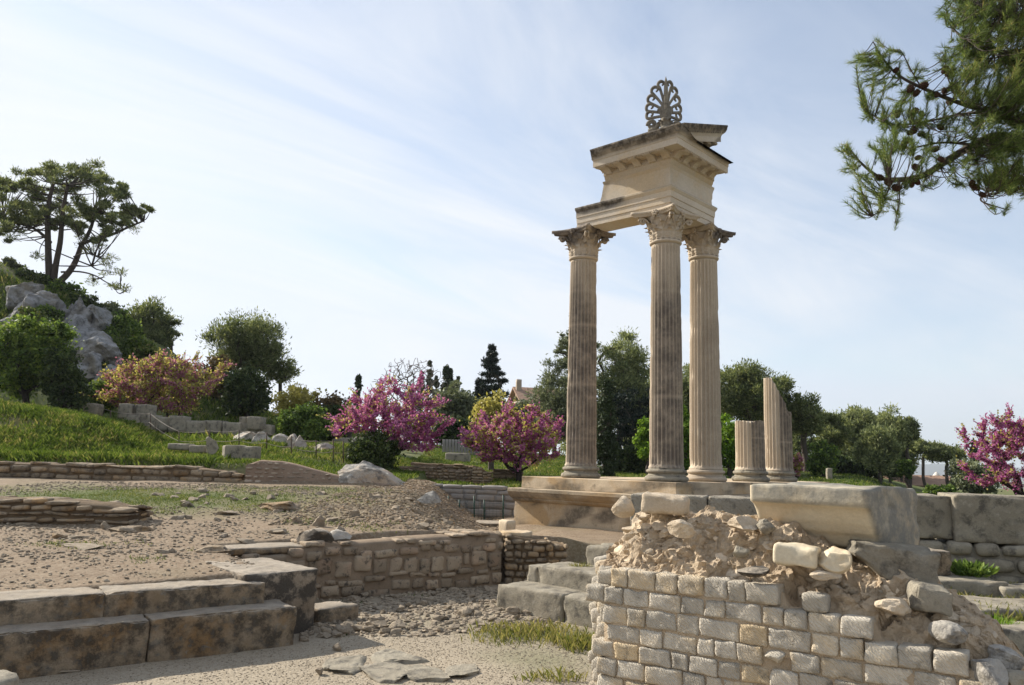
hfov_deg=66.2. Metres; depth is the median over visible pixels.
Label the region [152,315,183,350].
pine tree
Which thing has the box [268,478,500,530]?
rubble
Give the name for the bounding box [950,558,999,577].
weed tuft
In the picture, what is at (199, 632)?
stone step
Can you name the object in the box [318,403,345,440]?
green shrub
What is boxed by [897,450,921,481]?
pine tree
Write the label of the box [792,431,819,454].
pine tree
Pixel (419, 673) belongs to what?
flat rock
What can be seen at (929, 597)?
stone
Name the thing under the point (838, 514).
cornice block
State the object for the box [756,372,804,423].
tree
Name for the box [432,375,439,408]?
cypress
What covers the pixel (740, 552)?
stone
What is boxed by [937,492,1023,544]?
stone block
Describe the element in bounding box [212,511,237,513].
stone
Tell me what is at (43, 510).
dry stone wall
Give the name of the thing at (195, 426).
stone block
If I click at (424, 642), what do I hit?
gravel
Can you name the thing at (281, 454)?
grass
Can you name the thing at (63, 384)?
green shrub
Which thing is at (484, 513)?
joint
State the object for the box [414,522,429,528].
rubble stone
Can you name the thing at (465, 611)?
rubble stone
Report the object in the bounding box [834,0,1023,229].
pine tree
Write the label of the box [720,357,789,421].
tree
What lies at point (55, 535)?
stone
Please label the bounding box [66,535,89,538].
stone
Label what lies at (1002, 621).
weed tuft
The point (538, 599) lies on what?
stone step
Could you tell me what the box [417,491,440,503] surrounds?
rock
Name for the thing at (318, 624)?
rubble stone
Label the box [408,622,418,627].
rubble stone
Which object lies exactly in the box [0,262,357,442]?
grass
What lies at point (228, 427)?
stone block
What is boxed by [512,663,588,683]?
grass
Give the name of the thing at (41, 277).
scrub bush
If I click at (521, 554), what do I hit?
rubble wall
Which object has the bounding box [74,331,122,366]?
rock outcrop
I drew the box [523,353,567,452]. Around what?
tree
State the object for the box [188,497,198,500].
rubble stone
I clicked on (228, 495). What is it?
rubble stone
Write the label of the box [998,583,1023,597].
stone slab
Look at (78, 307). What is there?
rock outcrop
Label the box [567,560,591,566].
weed tuft
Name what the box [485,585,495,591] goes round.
rubble stone
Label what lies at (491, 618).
rubble stone
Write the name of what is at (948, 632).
stone
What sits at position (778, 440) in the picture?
column stump
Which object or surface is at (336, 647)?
stone
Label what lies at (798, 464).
redbud tree
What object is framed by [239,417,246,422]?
stone block
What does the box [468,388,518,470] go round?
yellow shrub
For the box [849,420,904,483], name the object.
tree
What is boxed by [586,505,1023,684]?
ashlar wall
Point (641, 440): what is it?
bright shrub
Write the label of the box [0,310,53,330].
rock outcrop
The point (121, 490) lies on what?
weeds
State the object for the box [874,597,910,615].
stone
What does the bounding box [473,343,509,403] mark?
spruce tree
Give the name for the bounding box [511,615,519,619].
rubble stone
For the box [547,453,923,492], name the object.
grass
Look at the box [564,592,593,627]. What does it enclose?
stone step
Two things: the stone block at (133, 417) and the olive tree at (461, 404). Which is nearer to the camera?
the stone block at (133, 417)
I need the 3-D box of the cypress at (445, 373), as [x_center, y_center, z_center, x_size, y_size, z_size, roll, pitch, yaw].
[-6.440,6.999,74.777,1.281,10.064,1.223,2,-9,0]
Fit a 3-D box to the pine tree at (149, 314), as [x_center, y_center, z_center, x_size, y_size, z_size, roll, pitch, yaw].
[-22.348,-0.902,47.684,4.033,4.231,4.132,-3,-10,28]
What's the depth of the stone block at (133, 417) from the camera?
29.21 m
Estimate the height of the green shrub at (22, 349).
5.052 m
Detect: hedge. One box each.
[416,415,485,448]
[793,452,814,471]
[833,452,903,481]
[922,483,960,494]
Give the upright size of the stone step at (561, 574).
0.371 m
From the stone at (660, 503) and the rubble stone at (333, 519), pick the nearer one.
the stone at (660, 503)
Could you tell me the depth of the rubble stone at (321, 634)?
7.76 m
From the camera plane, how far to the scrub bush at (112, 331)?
41.33 m
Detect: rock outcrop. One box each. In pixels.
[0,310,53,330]
[5,282,44,309]
[13,290,69,321]
[63,297,92,322]
[65,314,100,347]
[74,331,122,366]
[74,351,103,379]
[87,304,112,330]
[87,364,115,385]
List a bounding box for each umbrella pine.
[908,438,944,486]
[921,444,968,483]
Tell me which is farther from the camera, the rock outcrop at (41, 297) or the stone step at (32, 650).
the rock outcrop at (41, 297)
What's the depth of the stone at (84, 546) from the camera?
8.95 m
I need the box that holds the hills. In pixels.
[560,455,1023,479]
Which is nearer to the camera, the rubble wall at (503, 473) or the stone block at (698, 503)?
the stone block at (698, 503)
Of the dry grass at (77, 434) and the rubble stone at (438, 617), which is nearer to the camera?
the rubble stone at (438, 617)
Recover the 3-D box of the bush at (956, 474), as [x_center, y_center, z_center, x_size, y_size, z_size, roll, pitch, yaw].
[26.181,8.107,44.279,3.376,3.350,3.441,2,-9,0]
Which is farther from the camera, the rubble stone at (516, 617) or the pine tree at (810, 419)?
the pine tree at (810, 419)
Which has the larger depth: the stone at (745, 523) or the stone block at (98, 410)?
the stone block at (98, 410)
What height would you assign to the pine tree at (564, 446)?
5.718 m
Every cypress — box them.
[353,374,362,409]
[417,372,425,413]
[424,360,433,411]
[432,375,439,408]
[440,364,449,391]
[446,368,453,388]
[472,377,483,398]
[596,377,619,476]
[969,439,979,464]
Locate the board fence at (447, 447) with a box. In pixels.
[442,439,479,454]
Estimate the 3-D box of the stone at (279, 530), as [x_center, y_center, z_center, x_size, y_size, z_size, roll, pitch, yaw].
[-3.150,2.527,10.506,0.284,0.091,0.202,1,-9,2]
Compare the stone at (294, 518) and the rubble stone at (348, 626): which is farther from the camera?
the stone at (294, 518)
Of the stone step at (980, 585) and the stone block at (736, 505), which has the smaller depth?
the stone step at (980, 585)
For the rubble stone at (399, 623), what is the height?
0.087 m
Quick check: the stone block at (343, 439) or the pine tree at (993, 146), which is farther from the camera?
the stone block at (343, 439)
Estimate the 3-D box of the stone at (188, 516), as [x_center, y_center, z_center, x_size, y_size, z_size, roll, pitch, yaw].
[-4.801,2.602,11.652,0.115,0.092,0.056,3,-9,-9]
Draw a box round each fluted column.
[552,223,615,478]
[631,203,699,481]
[681,222,735,481]
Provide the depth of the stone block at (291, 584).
7.95 m
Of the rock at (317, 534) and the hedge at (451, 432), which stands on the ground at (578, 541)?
the hedge at (451, 432)
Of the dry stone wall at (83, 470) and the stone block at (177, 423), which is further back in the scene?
the stone block at (177, 423)
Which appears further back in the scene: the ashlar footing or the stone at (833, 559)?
the ashlar footing
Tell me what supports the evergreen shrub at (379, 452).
on the ground at (578, 541)
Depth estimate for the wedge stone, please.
4.30 m
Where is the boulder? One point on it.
(364, 471)
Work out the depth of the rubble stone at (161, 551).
8.78 m
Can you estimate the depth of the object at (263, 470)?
18.36 m
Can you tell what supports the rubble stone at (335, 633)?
on the ground at (578, 541)
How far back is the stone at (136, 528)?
10.31 m
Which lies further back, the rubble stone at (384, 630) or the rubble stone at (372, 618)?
the rubble stone at (372, 618)
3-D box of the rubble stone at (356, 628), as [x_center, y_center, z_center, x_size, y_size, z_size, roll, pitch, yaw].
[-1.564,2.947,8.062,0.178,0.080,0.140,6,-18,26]
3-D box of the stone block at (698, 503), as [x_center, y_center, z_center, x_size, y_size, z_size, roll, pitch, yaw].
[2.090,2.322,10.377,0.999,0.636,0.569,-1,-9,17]
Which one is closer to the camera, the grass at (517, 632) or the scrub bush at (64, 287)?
the grass at (517, 632)
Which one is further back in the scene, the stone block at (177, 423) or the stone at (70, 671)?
the stone block at (177, 423)
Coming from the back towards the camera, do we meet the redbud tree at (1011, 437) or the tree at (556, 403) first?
the tree at (556, 403)
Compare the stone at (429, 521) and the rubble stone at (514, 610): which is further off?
the stone at (429, 521)
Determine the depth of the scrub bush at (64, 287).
44.44 m
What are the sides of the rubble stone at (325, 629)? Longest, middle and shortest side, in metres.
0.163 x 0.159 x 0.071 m
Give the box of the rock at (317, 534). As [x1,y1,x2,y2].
[296,528,333,543]
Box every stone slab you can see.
[223,542,305,555]
[475,520,498,526]
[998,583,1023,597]
[1000,621,1023,655]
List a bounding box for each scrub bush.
[0,256,26,269]
[10,265,55,285]
[15,305,47,321]
[35,303,64,323]
[48,278,88,297]
[62,291,105,307]
[90,361,109,380]
[101,300,126,315]
[102,324,122,340]
[111,305,143,336]
[113,325,158,359]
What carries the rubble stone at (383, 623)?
on the ground at (578, 541)
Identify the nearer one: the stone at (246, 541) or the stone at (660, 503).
the stone at (660, 503)
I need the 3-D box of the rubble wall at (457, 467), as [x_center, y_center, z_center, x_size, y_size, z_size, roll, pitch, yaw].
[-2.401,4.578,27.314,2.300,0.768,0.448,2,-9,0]
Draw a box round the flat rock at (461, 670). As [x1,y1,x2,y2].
[445,664,478,676]
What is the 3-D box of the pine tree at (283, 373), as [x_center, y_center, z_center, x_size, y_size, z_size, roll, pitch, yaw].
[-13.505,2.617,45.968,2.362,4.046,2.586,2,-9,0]
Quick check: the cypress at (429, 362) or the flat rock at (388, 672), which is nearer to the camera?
the flat rock at (388, 672)
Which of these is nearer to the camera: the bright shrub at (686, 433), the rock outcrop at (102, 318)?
the bright shrub at (686, 433)
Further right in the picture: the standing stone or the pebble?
the pebble
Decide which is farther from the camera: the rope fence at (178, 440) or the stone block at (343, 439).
the stone block at (343, 439)
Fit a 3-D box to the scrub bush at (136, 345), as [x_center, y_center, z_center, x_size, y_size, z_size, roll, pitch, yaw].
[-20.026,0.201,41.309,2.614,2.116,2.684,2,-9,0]
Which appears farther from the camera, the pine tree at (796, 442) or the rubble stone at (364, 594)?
the pine tree at (796, 442)
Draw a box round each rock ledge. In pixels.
[233,431,255,440]
[251,432,270,442]
[271,433,287,442]
[287,433,296,446]
[293,435,306,448]
[315,443,334,450]
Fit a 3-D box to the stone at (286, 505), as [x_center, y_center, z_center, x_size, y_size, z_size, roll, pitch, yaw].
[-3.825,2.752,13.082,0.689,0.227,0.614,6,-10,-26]
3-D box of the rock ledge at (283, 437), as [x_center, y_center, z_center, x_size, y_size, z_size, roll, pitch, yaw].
[-7.634,3.359,26.131,0.628,0.656,0.762,2,-9,0]
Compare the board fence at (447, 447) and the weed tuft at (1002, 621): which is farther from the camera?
the board fence at (447, 447)
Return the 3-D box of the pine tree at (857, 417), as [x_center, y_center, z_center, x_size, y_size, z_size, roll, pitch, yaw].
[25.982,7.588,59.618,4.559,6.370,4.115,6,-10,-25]
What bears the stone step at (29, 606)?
on the ground at (578, 541)
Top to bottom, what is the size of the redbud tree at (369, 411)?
3.410 m
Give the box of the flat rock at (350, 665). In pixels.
[322,654,366,674]
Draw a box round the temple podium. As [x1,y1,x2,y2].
[507,476,829,531]
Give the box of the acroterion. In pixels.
[645,77,681,131]
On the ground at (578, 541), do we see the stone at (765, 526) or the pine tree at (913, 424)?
the pine tree at (913, 424)
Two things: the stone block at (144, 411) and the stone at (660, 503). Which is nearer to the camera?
the stone at (660, 503)
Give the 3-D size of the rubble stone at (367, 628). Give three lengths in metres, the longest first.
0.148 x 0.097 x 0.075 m
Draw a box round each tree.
[0,157,155,293]
[124,295,178,348]
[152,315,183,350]
[195,306,292,378]
[263,355,303,404]
[316,370,459,455]
[371,358,447,442]
[431,379,480,423]
[457,396,565,480]
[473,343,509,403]
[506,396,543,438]
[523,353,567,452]
[551,387,614,464]
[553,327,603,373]
[596,326,650,447]
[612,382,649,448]
[616,363,649,446]
[682,362,689,414]
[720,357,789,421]
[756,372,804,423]
[790,386,828,471]
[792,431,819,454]
[793,453,804,478]
[807,435,866,456]
[814,408,855,450]
[833,402,886,450]
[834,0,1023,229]
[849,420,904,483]
[874,401,917,482]
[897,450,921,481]
[898,414,922,487]
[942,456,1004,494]
[954,402,1023,494]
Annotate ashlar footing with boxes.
[919,538,1023,582]
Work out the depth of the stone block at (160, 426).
29.38 m
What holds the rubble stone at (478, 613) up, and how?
on the ground at (578, 541)
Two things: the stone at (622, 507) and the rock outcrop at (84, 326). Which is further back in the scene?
the rock outcrop at (84, 326)
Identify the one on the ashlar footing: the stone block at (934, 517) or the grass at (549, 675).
the stone block at (934, 517)
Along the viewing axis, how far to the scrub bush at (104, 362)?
36.23 m
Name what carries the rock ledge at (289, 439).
on the ground at (578, 541)
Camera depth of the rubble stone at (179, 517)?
11.52 m
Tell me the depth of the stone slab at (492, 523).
18.21 m
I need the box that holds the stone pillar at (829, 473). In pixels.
[826,468,832,478]
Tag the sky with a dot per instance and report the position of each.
(388, 181)
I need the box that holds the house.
[507,379,560,443]
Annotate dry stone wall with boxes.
[0,461,244,481]
[0,495,153,525]
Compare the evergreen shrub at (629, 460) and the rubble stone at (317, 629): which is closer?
the rubble stone at (317, 629)
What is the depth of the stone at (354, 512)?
12.29 m
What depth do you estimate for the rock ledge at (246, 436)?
26.42 m
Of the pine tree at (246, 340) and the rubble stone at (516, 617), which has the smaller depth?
the rubble stone at (516, 617)
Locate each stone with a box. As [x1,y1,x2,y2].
[0,670,18,684]
[52,533,66,538]
[60,543,101,550]
[60,670,79,672]
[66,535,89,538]
[101,521,110,528]
[107,525,152,532]
[119,527,135,532]
[156,549,169,552]
[169,515,184,519]
[180,501,193,506]
[185,515,192,518]
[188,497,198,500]
[193,544,231,552]
[198,488,207,492]
[206,437,218,454]
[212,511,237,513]
[218,533,227,537]
[223,493,234,496]
[237,538,255,543]
[259,501,299,510]
[266,494,274,499]
[266,528,286,533]
[291,515,301,522]
[299,636,308,641]
[308,629,314,635]
[312,515,324,525]
[313,622,325,627]
[313,626,320,632]
[315,632,327,637]
[315,667,322,674]
[320,626,331,634]
[324,633,331,638]
[325,517,338,521]
[332,630,341,636]
[332,643,341,650]
[337,626,349,634]
[345,622,354,632]
[346,595,361,600]
[349,509,359,516]
[351,625,361,630]
[360,592,368,596]
[362,626,371,631]
[365,620,387,628]
[369,617,379,620]
[380,628,389,633]
[389,619,405,628]
[389,628,401,635]
[392,605,404,611]
[393,594,401,598]
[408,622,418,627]
[411,509,422,513]
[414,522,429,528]
[416,600,427,605]
[424,519,432,523]
[425,596,433,601]
[432,614,447,620]
[436,627,446,631]
[443,604,451,608]
[448,587,458,591]
[449,624,459,629]
[458,606,471,616]
[468,619,476,624]
[475,610,481,615]
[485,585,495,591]
[487,616,497,620]
[492,607,502,611]
[505,606,519,614]
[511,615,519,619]
[611,495,634,517]
[641,491,689,515]
[667,519,695,537]
[728,516,757,531]
[733,545,749,557]
[737,566,769,576]
[756,518,775,535]
[773,542,821,568]
[809,570,841,580]
[818,546,851,573]
[845,539,940,583]
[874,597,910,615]
[905,580,952,616]
[928,620,967,644]
[969,658,1008,684]
[987,644,1023,669]
[1006,668,1023,684]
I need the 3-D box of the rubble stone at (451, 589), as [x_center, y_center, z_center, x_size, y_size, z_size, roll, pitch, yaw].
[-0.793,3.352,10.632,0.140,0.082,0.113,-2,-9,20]
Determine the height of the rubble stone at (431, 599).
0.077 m
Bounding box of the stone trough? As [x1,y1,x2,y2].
[445,453,470,461]
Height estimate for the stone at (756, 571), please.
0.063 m
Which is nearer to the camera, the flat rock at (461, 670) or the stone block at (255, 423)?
the flat rock at (461, 670)
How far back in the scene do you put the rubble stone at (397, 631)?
7.94 m
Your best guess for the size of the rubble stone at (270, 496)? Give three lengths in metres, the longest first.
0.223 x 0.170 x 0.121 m
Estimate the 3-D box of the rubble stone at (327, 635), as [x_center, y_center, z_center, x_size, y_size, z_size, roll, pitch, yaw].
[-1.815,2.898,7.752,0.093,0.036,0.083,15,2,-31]
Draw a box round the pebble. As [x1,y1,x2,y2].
[807,577,814,582]
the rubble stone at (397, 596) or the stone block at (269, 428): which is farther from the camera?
the stone block at (269, 428)
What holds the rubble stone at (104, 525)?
on the ground at (578, 541)
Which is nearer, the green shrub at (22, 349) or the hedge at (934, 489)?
the green shrub at (22, 349)
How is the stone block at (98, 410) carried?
on the ground at (578, 541)
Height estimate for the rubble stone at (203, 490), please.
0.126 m
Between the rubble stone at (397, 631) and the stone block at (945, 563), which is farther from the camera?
the stone block at (945, 563)
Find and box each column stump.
[731,420,769,481]
[763,377,797,481]
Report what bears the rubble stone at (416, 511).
on the ground at (578, 541)
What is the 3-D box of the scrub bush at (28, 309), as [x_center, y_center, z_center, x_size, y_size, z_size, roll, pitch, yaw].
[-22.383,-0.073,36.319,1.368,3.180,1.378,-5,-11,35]
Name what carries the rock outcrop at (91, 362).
on the ground at (578, 541)
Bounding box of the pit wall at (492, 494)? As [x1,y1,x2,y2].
[433,484,514,517]
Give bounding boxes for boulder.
[338,460,404,484]
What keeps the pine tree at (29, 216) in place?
on the ground at (578, 541)
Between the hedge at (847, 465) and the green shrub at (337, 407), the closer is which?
the green shrub at (337, 407)
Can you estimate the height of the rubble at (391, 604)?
0.061 m
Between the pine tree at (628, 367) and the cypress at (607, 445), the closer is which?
the cypress at (607, 445)
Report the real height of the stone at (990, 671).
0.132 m
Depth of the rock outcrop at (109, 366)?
35.46 m
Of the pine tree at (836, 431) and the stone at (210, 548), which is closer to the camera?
the stone at (210, 548)
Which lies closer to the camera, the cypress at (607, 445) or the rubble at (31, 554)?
the rubble at (31, 554)
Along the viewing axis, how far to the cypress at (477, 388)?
65.97 m
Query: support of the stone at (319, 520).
on the ground at (578, 541)
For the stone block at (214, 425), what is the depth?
29.37 m
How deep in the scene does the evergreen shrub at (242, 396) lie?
38.45 m
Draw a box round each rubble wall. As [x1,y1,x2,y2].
[399,466,472,481]
[411,462,472,470]
[472,466,492,483]
[492,469,522,479]
[503,533,567,583]
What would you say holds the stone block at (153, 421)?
on the ground at (578, 541)
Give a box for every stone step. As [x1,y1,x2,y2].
[0,587,104,625]
[0,614,149,678]
[99,578,264,616]
[144,599,296,661]
[497,580,582,621]
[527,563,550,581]
[538,562,596,591]
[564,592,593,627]
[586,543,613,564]
[938,575,1007,597]
[961,595,1023,620]
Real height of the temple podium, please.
1.907 m
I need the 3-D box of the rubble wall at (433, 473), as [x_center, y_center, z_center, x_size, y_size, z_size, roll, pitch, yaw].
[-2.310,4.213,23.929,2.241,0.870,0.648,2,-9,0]
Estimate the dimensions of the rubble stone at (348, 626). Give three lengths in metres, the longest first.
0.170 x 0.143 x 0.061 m
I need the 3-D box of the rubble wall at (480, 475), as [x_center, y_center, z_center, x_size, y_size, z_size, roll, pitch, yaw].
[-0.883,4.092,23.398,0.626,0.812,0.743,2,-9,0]
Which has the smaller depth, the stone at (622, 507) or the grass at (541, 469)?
the stone at (622, 507)
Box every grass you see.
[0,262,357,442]
[0,398,287,467]
[0,403,252,465]
[202,441,420,482]
[391,444,644,486]
[460,616,587,648]
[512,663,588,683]
[545,627,594,653]
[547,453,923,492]
[950,581,1023,652]
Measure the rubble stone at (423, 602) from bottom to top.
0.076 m
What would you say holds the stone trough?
on the ground at (578, 541)
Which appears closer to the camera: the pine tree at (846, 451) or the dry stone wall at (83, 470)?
the dry stone wall at (83, 470)
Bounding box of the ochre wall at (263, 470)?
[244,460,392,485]
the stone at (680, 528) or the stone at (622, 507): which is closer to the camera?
the stone at (680, 528)
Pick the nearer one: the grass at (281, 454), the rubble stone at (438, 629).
the rubble stone at (438, 629)
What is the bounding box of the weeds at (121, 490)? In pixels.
[0,483,392,517]
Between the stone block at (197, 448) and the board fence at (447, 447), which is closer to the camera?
the stone block at (197, 448)
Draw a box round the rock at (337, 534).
[331,529,351,540]
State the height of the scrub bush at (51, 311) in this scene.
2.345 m
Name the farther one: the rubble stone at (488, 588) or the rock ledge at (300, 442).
the rock ledge at (300, 442)
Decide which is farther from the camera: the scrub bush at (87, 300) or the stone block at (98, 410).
the scrub bush at (87, 300)
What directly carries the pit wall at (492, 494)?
on the ground at (578, 541)
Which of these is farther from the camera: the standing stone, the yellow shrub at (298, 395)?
the yellow shrub at (298, 395)
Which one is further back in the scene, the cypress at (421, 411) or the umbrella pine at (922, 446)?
the cypress at (421, 411)
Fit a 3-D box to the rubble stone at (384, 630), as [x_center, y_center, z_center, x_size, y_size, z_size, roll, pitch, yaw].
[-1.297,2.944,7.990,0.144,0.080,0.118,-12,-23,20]
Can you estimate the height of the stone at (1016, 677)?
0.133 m
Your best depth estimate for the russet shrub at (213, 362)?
40.96 m
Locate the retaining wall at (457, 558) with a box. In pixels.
[231,529,502,600]
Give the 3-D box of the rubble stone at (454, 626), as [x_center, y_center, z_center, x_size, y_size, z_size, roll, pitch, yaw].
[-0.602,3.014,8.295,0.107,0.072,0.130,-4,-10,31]
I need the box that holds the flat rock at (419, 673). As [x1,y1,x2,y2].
[405,664,449,681]
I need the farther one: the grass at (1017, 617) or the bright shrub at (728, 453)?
the bright shrub at (728, 453)
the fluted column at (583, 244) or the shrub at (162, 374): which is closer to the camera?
the fluted column at (583, 244)
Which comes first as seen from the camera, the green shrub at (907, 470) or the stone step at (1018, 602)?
the stone step at (1018, 602)
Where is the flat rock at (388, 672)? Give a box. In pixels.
[359,662,413,683]
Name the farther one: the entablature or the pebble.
the entablature
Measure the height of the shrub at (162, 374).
4.240 m
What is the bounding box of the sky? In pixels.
[0,0,1023,467]
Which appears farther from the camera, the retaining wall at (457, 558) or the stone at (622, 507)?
the retaining wall at (457, 558)
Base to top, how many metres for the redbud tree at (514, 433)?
2.758 m
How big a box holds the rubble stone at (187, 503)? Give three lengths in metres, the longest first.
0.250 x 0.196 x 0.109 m
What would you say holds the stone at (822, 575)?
on the ashlar wall at (666, 607)
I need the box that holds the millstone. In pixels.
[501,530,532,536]
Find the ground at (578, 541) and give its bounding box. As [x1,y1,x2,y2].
[0,265,1023,684]
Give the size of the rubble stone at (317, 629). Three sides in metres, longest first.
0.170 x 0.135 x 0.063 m
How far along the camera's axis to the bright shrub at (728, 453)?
37.32 m
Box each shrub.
[0,309,83,403]
[33,343,94,409]
[75,347,236,434]
[78,377,122,414]
[197,353,237,402]
[217,360,277,416]
[270,381,326,417]
[273,401,333,441]
[310,390,354,407]
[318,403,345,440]
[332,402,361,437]
[341,426,405,470]
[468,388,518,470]
[612,441,646,473]
[632,415,649,474]
[683,404,689,474]
[720,413,735,477]
[805,439,840,476]
[896,459,915,487]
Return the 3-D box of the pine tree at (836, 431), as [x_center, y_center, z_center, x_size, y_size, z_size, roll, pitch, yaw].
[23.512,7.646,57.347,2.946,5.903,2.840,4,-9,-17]
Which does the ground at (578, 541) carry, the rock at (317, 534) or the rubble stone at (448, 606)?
the rubble stone at (448, 606)
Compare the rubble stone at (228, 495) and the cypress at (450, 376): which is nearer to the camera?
the rubble stone at (228, 495)
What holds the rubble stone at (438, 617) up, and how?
on the ground at (578, 541)
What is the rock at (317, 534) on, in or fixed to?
on the retaining wall at (457, 558)
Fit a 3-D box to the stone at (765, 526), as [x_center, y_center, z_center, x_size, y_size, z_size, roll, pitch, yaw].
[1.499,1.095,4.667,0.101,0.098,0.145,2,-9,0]
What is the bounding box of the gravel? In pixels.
[21,618,595,684]
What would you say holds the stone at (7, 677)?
on the ground at (578, 541)
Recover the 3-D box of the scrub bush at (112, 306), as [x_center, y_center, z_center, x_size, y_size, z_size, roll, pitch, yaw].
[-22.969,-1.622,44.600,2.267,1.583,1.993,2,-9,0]
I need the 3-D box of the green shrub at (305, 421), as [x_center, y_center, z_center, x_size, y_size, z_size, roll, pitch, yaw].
[-8.111,3.295,30.728,2.406,2.129,2.201,2,-9,0]
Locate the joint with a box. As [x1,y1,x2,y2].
[448,495,503,519]
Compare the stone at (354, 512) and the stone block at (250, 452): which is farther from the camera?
the stone block at (250, 452)
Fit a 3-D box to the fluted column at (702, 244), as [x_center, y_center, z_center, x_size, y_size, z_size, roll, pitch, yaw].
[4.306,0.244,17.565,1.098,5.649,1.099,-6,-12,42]
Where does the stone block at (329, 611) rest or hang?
on the ground at (578, 541)
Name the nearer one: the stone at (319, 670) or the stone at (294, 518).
the stone at (319, 670)
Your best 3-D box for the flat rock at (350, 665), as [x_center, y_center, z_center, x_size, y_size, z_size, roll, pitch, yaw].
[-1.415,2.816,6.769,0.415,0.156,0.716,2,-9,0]
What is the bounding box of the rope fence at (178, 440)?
[78,403,343,461]
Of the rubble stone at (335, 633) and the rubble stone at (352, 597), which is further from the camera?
the rubble stone at (352, 597)
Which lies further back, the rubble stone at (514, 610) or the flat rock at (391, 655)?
the rubble stone at (514, 610)
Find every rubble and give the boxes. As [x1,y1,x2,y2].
[0,481,539,619]
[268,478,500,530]
[315,585,559,637]
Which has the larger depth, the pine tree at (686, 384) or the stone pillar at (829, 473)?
the pine tree at (686, 384)
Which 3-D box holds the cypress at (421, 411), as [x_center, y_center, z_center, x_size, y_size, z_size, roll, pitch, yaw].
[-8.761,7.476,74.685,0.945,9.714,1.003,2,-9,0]
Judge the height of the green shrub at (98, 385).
2.848 m
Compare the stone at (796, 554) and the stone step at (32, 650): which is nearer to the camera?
the stone at (796, 554)
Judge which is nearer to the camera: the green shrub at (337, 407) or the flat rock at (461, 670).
the flat rock at (461, 670)
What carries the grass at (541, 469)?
on the ground at (578, 541)
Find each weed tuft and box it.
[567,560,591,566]
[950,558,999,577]
[984,612,1020,624]
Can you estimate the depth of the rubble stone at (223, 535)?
10.04 m
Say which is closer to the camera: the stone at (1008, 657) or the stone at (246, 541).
the stone at (1008, 657)
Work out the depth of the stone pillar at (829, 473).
43.35 m
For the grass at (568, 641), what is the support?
on the ground at (578, 541)
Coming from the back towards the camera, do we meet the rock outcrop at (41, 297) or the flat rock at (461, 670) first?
the rock outcrop at (41, 297)
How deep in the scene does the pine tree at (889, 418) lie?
60.84 m
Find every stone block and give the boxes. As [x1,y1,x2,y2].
[83,403,103,415]
[118,403,135,418]
[124,415,139,421]
[135,404,156,418]
[140,415,162,429]
[155,416,168,431]
[168,415,190,431]
[168,443,194,450]
[185,420,206,433]
[189,445,206,452]
[205,420,227,433]
[205,558,317,633]
[222,422,241,435]
[222,445,245,458]
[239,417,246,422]
[242,423,258,432]
[242,446,260,459]
[246,416,265,429]
[259,424,274,435]
[314,601,358,622]
[337,438,355,442]
[499,519,515,531]
[630,492,708,525]
[708,495,757,514]
[916,493,952,538]
[930,548,951,575]
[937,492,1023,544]
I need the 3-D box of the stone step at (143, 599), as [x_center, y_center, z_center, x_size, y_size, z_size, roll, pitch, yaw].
[-3.083,2.501,7.321,1.415,0.519,0.518,8,-11,-37]
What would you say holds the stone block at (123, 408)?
on the stone block at (133, 417)
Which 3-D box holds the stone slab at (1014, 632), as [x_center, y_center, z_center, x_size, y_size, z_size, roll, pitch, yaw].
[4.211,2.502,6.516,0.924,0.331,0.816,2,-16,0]
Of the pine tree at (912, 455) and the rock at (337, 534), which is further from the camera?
the pine tree at (912, 455)
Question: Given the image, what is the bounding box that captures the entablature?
[575,122,732,231]
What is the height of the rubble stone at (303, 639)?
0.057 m
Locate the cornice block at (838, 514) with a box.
[750,482,919,547]
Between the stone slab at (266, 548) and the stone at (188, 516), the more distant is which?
the stone at (188, 516)
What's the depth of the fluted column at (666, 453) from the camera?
16.16 m
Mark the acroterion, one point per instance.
(665, 111)
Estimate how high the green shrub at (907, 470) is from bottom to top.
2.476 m
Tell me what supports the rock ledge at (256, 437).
on the ground at (578, 541)
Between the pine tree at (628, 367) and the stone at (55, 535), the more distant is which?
the pine tree at (628, 367)
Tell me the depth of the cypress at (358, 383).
60.06 m
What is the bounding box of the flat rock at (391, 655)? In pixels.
[370,648,428,664]
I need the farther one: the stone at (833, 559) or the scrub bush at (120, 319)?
the scrub bush at (120, 319)
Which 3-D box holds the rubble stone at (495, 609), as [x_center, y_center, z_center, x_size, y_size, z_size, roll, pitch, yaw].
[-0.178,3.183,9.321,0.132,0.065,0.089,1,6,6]

